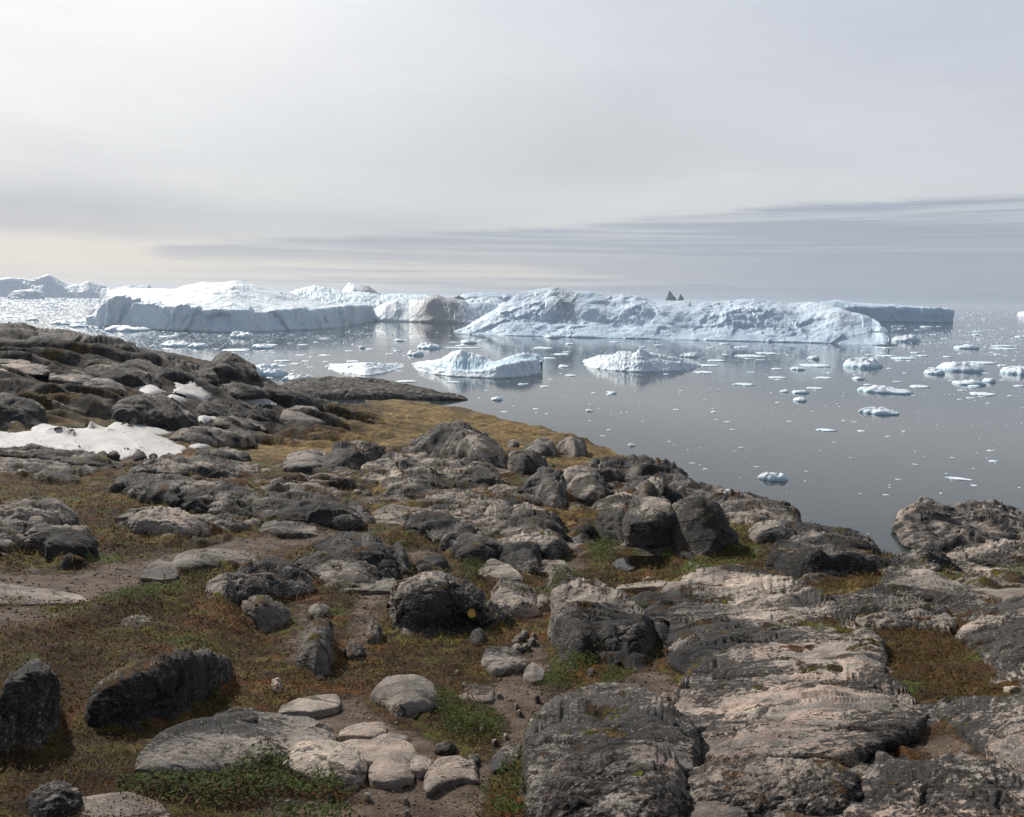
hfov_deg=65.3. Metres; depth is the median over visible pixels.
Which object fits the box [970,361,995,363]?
ice floe
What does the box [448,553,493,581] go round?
dwarf shrub
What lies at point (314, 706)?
boulder
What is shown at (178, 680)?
rock outcrop
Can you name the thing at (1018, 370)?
ice floe
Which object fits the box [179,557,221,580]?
dwarf shrub
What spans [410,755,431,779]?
rock outcrop
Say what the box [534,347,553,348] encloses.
ice floe
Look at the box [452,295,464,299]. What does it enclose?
iceberg
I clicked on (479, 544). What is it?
rock outcrop
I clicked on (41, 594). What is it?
rock outcrop
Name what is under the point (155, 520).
rock outcrop
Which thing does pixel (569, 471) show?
rock outcrop
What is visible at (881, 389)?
ice floe
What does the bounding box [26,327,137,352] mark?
rock outcrop
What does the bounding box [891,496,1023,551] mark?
rock
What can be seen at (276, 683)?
boulder
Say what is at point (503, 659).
rock outcrop
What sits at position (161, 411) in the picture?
rock outcrop
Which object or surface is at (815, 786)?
rock outcrop
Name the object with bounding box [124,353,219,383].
rock outcrop
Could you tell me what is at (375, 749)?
rock outcrop
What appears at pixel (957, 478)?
ice floe
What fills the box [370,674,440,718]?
rock outcrop
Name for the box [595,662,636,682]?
dwarf shrub
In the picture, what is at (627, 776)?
rock outcrop
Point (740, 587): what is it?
rock outcrop
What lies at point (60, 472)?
rock outcrop
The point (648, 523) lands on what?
rock outcrop
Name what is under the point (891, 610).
rock outcrop
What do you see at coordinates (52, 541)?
rock outcrop
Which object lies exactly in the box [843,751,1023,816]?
rock outcrop
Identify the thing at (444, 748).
boulder
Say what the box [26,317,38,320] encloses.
ice floe
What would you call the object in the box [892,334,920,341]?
ice floe
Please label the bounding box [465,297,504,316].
iceberg
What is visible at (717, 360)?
ice floe
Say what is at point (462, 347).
ice floe
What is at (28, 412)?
rock outcrop
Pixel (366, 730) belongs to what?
rock outcrop
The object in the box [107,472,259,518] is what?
rock outcrop
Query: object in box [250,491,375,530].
rock outcrop
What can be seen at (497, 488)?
rock outcrop
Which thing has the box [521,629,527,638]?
stone
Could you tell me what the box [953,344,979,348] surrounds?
ice floe
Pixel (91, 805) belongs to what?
rock outcrop
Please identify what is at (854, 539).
rock outcrop
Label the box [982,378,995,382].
ice floe
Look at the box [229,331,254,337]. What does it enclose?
ice floe
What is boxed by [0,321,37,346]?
rock outcrop
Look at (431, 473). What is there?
rock outcrop
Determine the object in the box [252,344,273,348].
ice floe
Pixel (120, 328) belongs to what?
ice floe
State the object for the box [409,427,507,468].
rock outcrop
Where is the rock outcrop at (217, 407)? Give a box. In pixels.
[196,399,275,422]
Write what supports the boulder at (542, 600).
on the ground at (396, 425)
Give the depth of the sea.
323.89 m
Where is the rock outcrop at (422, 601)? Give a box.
[386,570,514,633]
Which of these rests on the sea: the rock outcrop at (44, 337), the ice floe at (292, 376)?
the ice floe at (292, 376)
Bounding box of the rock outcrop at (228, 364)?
[211,351,257,379]
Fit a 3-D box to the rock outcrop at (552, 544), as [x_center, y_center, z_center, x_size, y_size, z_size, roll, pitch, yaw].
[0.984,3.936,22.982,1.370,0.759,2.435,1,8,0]
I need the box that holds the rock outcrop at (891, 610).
[800,591,957,634]
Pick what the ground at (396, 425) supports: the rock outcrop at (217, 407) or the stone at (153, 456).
the rock outcrop at (217, 407)
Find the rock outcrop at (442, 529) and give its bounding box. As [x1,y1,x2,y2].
[399,510,482,549]
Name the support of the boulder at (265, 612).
on the ground at (396, 425)
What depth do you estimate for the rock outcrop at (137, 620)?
11.50 m
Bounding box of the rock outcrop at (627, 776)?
[538,736,687,816]
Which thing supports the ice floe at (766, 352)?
on the sea
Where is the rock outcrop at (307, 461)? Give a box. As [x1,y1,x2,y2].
[282,449,326,472]
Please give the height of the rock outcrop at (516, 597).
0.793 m
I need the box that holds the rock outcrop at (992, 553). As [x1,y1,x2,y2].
[946,538,1023,567]
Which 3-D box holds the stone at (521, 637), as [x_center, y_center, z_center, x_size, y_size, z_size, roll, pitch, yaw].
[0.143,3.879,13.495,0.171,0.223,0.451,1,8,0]
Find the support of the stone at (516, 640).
on the ground at (396, 425)
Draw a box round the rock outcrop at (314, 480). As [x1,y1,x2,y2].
[309,473,337,482]
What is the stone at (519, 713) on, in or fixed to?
on the ground at (396, 425)
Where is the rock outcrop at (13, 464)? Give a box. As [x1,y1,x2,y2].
[0,456,76,473]
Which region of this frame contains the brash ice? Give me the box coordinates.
[0,297,1023,533]
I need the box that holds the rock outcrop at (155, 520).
[114,506,250,538]
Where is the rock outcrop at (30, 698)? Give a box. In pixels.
[0,658,61,739]
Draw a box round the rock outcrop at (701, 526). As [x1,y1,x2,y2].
[670,495,739,555]
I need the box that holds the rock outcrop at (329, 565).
[290,550,380,583]
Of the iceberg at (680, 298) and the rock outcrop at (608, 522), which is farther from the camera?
the iceberg at (680, 298)
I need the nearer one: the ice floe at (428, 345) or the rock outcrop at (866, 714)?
the rock outcrop at (866, 714)
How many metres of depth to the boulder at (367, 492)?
34.84 m
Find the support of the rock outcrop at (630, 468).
on the ground at (396, 425)
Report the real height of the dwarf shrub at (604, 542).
0.792 m
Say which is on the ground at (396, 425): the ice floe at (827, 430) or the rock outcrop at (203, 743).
the rock outcrop at (203, 743)
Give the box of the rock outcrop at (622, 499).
[596,479,665,509]
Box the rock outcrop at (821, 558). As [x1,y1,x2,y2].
[766,543,887,579]
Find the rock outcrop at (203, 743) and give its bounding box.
[134,710,335,777]
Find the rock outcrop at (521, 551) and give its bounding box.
[497,531,540,574]
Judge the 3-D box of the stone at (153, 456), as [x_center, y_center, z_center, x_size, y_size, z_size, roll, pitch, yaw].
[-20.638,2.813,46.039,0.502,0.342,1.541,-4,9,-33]
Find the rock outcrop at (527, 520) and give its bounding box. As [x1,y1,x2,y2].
[479,502,567,539]
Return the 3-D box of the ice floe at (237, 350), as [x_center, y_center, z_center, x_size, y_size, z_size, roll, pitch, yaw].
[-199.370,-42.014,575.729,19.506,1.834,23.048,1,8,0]
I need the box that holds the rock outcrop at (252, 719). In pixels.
[213,707,260,722]
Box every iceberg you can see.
[0,274,111,298]
[7,289,44,298]
[78,280,374,331]
[112,285,151,289]
[290,285,428,308]
[325,362,404,375]
[342,283,381,294]
[373,294,480,323]
[412,349,542,378]
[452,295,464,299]
[454,287,890,345]
[461,292,511,301]
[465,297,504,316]
[583,349,700,371]
[665,291,675,300]
[677,294,683,300]
[820,300,953,322]
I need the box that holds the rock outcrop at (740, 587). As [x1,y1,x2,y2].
[723,564,759,591]
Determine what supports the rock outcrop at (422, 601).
on the ground at (396, 425)
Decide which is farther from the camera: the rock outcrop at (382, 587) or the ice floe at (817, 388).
the ice floe at (817, 388)
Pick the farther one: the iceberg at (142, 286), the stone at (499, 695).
the iceberg at (142, 286)
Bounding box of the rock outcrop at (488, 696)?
[459,684,493,703]
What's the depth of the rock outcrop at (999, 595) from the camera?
14.15 m
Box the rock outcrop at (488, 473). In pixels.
[462,462,502,485]
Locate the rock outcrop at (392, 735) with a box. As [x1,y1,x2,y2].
[373,733,409,741]
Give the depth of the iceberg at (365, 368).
430.97 m
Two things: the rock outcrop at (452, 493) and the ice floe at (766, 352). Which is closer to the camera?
the rock outcrop at (452, 493)
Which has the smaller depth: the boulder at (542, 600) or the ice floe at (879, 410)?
the boulder at (542, 600)
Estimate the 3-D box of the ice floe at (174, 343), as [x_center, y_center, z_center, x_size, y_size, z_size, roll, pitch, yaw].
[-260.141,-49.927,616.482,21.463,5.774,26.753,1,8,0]
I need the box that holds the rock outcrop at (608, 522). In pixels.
[594,507,624,545]
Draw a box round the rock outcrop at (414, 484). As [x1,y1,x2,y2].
[385,474,440,497]
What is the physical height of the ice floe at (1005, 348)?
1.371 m
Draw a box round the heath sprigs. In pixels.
[0,455,1018,816]
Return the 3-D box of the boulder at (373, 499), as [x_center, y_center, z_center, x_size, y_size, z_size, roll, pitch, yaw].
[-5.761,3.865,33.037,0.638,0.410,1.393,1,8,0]
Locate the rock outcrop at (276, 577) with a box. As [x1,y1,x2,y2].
[205,557,313,604]
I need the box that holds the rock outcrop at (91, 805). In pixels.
[73,792,169,816]
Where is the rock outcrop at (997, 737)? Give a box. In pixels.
[946,698,1023,771]
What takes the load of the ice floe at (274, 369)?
on the sea
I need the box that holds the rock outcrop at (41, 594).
[0,583,86,605]
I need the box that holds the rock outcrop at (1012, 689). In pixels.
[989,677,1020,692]
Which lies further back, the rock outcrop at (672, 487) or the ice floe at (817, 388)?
the ice floe at (817, 388)
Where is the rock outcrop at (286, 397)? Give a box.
[262,383,340,410]
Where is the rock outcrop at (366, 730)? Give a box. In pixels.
[338,721,386,739]
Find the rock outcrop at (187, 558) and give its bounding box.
[171,548,258,571]
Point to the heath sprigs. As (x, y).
(370, 665)
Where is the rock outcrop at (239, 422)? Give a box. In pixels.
[214,415,266,430]
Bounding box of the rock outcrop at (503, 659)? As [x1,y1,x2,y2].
[480,646,529,675]
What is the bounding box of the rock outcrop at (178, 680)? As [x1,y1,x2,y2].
[85,646,233,726]
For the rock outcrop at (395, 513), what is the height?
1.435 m
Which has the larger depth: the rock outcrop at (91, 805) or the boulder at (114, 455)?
the boulder at (114, 455)
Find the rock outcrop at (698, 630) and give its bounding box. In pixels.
[640,563,887,680]
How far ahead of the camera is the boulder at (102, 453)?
44.03 m
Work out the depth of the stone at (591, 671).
10.86 m
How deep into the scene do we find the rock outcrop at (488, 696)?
9.88 m
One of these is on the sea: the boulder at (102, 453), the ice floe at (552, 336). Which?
the ice floe at (552, 336)
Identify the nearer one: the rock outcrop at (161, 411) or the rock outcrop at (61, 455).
the rock outcrop at (61, 455)
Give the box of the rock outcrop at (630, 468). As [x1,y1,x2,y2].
[587,454,688,482]
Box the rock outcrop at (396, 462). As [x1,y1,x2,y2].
[357,451,481,481]
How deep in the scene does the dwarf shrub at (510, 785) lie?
6.33 m
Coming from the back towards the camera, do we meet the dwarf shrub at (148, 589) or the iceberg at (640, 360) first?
the iceberg at (640, 360)
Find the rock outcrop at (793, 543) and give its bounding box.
[769,534,864,552]
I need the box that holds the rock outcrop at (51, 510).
[0,496,79,525]
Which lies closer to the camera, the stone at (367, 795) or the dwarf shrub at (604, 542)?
the stone at (367, 795)
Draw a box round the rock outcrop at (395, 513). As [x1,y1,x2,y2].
[372,504,488,530]
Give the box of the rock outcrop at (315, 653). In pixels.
[295,618,334,675]
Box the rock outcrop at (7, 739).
[0,714,15,753]
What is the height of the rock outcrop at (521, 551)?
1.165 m
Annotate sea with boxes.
[0,297,1023,554]
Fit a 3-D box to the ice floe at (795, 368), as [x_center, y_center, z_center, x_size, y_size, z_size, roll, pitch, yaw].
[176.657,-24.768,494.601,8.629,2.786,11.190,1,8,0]
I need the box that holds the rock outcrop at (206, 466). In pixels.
[129,455,261,478]
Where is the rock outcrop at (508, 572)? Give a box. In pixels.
[478,559,522,583]
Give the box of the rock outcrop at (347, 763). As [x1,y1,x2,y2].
[281,740,367,789]
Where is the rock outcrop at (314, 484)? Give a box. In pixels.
[289,482,323,491]
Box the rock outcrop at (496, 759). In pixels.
[490,742,520,774]
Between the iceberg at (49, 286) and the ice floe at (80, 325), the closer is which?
the ice floe at (80, 325)
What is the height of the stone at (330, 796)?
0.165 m
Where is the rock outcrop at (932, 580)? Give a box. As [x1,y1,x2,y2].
[873,568,968,601]
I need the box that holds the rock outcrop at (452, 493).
[425,488,462,500]
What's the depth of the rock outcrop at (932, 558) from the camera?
18.35 m
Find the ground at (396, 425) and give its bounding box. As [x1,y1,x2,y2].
[0,339,1023,816]
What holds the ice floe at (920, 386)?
on the sea
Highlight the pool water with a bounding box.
[612,556,671,569]
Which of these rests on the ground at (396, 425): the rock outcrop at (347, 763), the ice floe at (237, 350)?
the rock outcrop at (347, 763)
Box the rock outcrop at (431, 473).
[378,467,458,489]
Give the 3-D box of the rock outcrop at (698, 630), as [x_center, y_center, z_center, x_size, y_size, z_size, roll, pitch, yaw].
[4.072,3.496,14.063,3.808,2.512,10.210,1,8,0]
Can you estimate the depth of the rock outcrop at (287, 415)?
96.30 m
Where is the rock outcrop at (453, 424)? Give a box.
[425,420,488,436]
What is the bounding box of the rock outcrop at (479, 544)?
[449,531,499,564]
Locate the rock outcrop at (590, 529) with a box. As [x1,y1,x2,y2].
[566,524,597,537]
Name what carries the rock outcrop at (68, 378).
on the ground at (396, 425)
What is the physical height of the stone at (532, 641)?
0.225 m
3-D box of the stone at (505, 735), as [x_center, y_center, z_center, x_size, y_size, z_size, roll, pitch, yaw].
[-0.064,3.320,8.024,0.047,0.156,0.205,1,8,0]
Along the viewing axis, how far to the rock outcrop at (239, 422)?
77.59 m
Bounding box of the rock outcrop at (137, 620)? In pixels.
[121,612,156,628]
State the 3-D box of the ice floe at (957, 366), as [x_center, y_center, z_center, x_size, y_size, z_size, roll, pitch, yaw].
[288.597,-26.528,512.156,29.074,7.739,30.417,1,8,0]
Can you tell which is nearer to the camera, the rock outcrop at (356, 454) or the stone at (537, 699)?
the stone at (537, 699)
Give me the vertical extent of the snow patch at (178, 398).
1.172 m
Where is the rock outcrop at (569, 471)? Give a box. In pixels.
[535,462,604,478]
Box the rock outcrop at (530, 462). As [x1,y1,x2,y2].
[506,449,547,475]
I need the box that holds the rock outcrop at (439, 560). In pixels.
[415,554,448,571]
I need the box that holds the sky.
[0,0,1023,309]
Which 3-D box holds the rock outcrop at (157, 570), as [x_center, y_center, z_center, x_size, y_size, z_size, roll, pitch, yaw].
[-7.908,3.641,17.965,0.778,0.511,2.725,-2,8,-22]
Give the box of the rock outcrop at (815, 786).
[686,757,863,816]
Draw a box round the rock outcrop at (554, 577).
[546,565,576,588]
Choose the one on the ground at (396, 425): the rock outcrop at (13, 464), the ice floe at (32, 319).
the rock outcrop at (13, 464)
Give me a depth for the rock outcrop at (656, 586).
17.65 m
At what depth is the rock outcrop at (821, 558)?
17.61 m
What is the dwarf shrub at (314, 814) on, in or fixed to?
on the ground at (396, 425)
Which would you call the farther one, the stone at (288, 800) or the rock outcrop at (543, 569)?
the rock outcrop at (543, 569)
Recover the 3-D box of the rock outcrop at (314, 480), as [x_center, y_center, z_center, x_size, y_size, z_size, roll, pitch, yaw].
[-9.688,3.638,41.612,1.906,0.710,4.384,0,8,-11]
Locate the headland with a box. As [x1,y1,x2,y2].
[282,376,467,399]
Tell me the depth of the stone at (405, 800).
6.22 m
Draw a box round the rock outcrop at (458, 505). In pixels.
[427,490,511,515]
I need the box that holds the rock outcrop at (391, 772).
[368,755,414,790]
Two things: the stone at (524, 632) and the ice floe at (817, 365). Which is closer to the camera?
the stone at (524, 632)
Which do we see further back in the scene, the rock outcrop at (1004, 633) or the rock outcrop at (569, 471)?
the rock outcrop at (569, 471)
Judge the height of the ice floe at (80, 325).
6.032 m
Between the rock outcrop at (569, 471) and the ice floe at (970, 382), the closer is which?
the rock outcrop at (569, 471)
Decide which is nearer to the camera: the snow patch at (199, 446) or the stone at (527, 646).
the stone at (527, 646)
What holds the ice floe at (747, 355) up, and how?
on the sea
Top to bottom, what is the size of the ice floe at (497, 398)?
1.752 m
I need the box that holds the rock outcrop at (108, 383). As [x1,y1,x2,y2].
[83,377,126,392]
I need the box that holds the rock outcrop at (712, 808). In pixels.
[688,800,748,816]
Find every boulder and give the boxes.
[97,451,108,457]
[108,450,119,459]
[133,449,146,461]
[238,595,290,631]
[271,677,281,693]
[278,694,340,717]
[344,642,364,660]
[362,489,372,495]
[366,619,382,643]
[367,496,378,501]
[434,741,457,755]
[469,628,486,646]
[469,753,479,765]
[536,594,550,611]
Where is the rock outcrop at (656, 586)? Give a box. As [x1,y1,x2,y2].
[616,579,674,592]
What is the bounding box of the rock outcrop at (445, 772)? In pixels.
[423,755,479,797]
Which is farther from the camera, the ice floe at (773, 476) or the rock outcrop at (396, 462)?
the ice floe at (773, 476)
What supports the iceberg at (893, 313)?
on the sea
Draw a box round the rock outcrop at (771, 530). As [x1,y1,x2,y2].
[748,519,797,543]
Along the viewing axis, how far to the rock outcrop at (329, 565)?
18.36 m
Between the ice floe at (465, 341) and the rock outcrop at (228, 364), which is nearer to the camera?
the rock outcrop at (228, 364)
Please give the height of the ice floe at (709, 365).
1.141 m
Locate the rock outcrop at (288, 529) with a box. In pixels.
[258,520,319,537]
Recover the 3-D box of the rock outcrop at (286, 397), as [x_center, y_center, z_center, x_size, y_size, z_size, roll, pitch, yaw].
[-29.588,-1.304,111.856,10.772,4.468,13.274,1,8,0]
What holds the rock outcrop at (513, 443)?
on the ground at (396, 425)
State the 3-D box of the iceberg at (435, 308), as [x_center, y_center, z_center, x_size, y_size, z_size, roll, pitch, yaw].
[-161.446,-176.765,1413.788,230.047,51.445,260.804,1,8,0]
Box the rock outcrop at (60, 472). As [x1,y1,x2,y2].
[32,468,80,482]
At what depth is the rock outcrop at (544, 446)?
70.90 m
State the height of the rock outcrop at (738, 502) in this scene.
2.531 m
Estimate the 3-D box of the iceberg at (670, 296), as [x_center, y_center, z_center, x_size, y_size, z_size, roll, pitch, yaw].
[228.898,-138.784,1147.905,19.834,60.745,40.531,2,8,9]
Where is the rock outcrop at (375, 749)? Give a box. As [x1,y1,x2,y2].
[343,738,417,768]
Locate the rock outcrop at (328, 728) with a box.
[314,722,333,736]
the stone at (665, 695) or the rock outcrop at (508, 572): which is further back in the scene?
the rock outcrop at (508, 572)
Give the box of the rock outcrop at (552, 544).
[530,529,569,559]
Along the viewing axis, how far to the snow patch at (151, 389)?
84.75 m
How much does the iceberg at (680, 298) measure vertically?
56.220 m
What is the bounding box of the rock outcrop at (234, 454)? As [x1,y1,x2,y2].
[195,446,250,461]
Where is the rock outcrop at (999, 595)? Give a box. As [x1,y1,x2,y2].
[957,567,1023,602]
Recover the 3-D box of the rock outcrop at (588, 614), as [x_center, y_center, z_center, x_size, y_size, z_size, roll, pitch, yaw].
[1.508,3.725,13.886,1.819,1.448,4.903,1,8,0]
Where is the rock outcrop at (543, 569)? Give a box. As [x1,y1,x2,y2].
[537,559,573,576]
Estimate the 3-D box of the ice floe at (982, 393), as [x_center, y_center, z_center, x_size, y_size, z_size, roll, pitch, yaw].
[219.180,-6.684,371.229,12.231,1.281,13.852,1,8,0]
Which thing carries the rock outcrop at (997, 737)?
on the ground at (396, 425)
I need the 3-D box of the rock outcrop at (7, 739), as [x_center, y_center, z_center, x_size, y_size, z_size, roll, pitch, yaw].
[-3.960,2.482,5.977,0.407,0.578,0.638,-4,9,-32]
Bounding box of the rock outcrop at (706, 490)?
[681,482,727,498]
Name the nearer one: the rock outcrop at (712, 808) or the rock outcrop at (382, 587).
the rock outcrop at (712, 808)
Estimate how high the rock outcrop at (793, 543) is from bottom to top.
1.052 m
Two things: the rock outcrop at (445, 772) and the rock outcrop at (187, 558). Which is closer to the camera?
the rock outcrop at (445, 772)
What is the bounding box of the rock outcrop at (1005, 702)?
[937,695,1023,711]
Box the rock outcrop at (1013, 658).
[1001,643,1023,680]
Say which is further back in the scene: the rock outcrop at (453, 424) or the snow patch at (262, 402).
the snow patch at (262, 402)
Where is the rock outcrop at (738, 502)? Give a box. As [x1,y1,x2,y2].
[709,489,801,524]
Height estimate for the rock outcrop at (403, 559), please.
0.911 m
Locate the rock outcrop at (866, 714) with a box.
[671,642,927,765]
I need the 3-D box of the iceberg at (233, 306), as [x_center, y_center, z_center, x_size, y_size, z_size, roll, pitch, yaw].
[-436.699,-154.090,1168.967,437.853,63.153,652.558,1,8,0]
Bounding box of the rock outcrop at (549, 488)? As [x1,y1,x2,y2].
[518,471,566,508]
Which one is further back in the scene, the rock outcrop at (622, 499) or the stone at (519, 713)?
the rock outcrop at (622, 499)
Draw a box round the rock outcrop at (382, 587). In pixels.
[343,577,396,594]
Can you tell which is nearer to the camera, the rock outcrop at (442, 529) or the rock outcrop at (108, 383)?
the rock outcrop at (442, 529)
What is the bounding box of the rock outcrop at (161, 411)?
[110,393,199,430]
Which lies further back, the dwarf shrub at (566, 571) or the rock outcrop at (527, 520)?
the rock outcrop at (527, 520)
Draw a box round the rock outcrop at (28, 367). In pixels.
[0,359,52,375]
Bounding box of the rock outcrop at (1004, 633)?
[955,596,1023,692]
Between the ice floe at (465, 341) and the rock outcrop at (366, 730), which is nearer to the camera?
the rock outcrop at (366, 730)
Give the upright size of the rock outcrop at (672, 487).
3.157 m
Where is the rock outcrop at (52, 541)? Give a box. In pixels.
[22,521,98,560]
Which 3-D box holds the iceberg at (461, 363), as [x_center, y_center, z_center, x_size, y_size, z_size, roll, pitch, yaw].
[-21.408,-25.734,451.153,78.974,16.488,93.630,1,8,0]
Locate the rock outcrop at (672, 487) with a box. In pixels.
[624,471,701,503]
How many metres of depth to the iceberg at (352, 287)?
1877.74 m
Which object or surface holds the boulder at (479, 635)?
on the ground at (396, 425)
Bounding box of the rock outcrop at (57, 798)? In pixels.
[25,780,82,816]
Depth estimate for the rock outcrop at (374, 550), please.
19.62 m
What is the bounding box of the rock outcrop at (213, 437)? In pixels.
[168,426,255,447]
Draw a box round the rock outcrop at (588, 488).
[565,470,606,506]
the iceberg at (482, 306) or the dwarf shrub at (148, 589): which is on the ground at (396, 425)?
the dwarf shrub at (148, 589)
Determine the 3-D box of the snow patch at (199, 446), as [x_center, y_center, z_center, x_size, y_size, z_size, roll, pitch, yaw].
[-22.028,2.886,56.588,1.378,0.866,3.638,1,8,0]
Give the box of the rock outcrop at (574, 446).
[557,436,586,456]
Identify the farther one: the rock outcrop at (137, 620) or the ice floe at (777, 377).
the ice floe at (777, 377)
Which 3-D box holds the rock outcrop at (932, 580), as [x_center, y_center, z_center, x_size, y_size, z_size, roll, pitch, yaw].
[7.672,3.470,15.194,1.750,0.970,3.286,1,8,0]
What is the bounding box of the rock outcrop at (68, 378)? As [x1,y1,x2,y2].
[49,370,93,383]
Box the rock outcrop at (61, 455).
[0,446,123,469]
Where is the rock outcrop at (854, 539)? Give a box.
[793,522,881,554]
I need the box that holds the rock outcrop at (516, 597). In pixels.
[489,579,539,618]
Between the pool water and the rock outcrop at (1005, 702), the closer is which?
the rock outcrop at (1005, 702)
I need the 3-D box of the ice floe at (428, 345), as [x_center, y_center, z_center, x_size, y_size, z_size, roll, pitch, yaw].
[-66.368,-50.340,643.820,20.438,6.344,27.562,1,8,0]
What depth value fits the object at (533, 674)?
10.80 m
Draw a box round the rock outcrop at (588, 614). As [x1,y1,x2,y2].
[547,577,655,660]
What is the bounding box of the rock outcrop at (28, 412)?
[0,392,47,427]
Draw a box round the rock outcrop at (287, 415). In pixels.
[280,405,325,424]
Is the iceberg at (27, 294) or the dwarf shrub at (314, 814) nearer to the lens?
the dwarf shrub at (314, 814)
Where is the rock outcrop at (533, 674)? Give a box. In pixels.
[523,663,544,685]
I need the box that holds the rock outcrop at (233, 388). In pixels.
[213,379,288,399]
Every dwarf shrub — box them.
[91,579,197,612]
[109,740,355,806]
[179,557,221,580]
[249,800,360,816]
[429,686,511,744]
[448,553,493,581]
[463,729,531,816]
[535,640,607,696]
[539,559,580,590]
[583,534,627,561]
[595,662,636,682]
[995,557,1023,581]
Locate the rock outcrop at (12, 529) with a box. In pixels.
[0,515,44,552]
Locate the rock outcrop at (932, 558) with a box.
[888,547,955,571]
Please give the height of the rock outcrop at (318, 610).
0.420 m
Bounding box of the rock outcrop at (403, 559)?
[392,541,413,574]
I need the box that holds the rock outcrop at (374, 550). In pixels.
[312,531,400,579]
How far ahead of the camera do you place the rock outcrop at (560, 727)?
7.16 m
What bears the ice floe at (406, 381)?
on the sea
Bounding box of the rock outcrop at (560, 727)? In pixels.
[519,682,702,816]
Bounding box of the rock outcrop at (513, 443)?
[507,439,519,446]
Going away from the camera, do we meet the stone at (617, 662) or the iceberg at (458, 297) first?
the stone at (617, 662)
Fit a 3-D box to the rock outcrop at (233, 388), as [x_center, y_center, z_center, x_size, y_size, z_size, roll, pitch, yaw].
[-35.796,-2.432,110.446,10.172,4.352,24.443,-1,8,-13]
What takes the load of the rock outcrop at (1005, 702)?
on the ground at (396, 425)
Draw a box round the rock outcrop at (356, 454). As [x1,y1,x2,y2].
[322,440,384,470]
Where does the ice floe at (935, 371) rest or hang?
on the sea
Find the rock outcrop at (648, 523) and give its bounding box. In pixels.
[620,496,674,549]
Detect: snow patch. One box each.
[0,421,186,460]
[134,385,164,394]
[167,394,186,402]
[172,381,211,400]
[189,443,212,448]
[198,415,216,424]
[242,398,276,405]
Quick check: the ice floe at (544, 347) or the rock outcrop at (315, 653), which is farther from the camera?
the ice floe at (544, 347)
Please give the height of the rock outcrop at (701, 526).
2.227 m
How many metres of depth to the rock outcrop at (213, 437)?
59.33 m
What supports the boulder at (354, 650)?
on the ground at (396, 425)
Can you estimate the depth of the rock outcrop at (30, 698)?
6.35 m
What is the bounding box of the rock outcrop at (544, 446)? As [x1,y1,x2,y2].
[524,437,556,456]
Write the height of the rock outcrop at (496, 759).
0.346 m
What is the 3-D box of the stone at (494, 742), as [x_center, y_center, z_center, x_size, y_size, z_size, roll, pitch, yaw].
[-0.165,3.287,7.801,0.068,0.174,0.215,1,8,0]
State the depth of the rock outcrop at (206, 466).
39.27 m
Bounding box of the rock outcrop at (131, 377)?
[85,361,162,387]
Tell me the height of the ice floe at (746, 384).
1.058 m
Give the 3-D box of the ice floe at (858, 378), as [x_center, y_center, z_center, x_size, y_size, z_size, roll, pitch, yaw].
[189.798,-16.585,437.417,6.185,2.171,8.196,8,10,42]
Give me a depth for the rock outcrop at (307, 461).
47.69 m
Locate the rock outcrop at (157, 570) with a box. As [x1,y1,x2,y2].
[140,559,178,583]
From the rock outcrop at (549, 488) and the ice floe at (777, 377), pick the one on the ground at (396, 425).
the rock outcrop at (549, 488)
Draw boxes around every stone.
[149,453,157,459]
[285,799,291,811]
[327,794,333,802]
[364,792,370,801]
[403,796,408,805]
[405,809,409,816]
[492,739,497,746]
[497,692,501,698]
[503,733,507,740]
[510,637,519,643]
[512,643,522,652]
[516,634,525,642]
[516,709,521,717]
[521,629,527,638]
[522,643,530,651]
[528,637,535,646]
[535,696,539,703]
[587,668,594,676]
[614,660,620,666]
[661,692,669,700]
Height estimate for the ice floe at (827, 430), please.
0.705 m
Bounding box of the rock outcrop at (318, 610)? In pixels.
[307,602,331,619]
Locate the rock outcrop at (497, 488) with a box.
[487,484,517,494]
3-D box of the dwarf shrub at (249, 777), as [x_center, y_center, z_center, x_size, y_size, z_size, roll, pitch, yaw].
[-2.289,2.907,6.326,1.647,0.655,1.616,-5,10,-39]
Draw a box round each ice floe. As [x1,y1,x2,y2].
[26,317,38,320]
[51,319,81,324]
[69,323,87,327]
[104,325,150,331]
[161,340,189,346]
[188,343,208,347]
[223,349,250,351]
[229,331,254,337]
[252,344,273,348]
[255,363,287,375]
[282,373,313,380]
[396,380,417,381]
[407,350,423,355]
[417,342,441,348]
[444,347,481,347]
[460,339,476,343]
[491,397,502,400]
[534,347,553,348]
[544,334,561,337]
[680,352,699,357]
[694,371,713,373]
[699,364,719,366]
[707,359,724,361]
[732,383,754,385]
[735,354,766,357]
[756,352,776,353]
[758,472,787,480]
[769,376,786,378]
[790,366,804,369]
[792,390,808,393]
[793,397,806,401]
[800,364,830,366]
[807,355,819,359]
[807,387,823,389]
[816,428,835,431]
[843,357,882,368]
[852,376,864,379]
[857,385,912,394]
[858,407,898,414]
[876,355,896,356]
[891,357,916,359]
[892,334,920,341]
[910,385,929,387]
[924,368,944,374]
[936,361,984,371]
[945,477,972,480]
[952,379,985,384]
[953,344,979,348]
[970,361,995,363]
[970,392,996,395]
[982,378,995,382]
[991,345,1013,346]
[992,348,1015,349]
[1000,366,1023,374]
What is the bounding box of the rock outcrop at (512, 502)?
[488,492,543,505]
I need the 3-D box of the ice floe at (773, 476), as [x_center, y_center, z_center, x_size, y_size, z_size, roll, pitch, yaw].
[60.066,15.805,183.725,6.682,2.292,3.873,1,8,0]

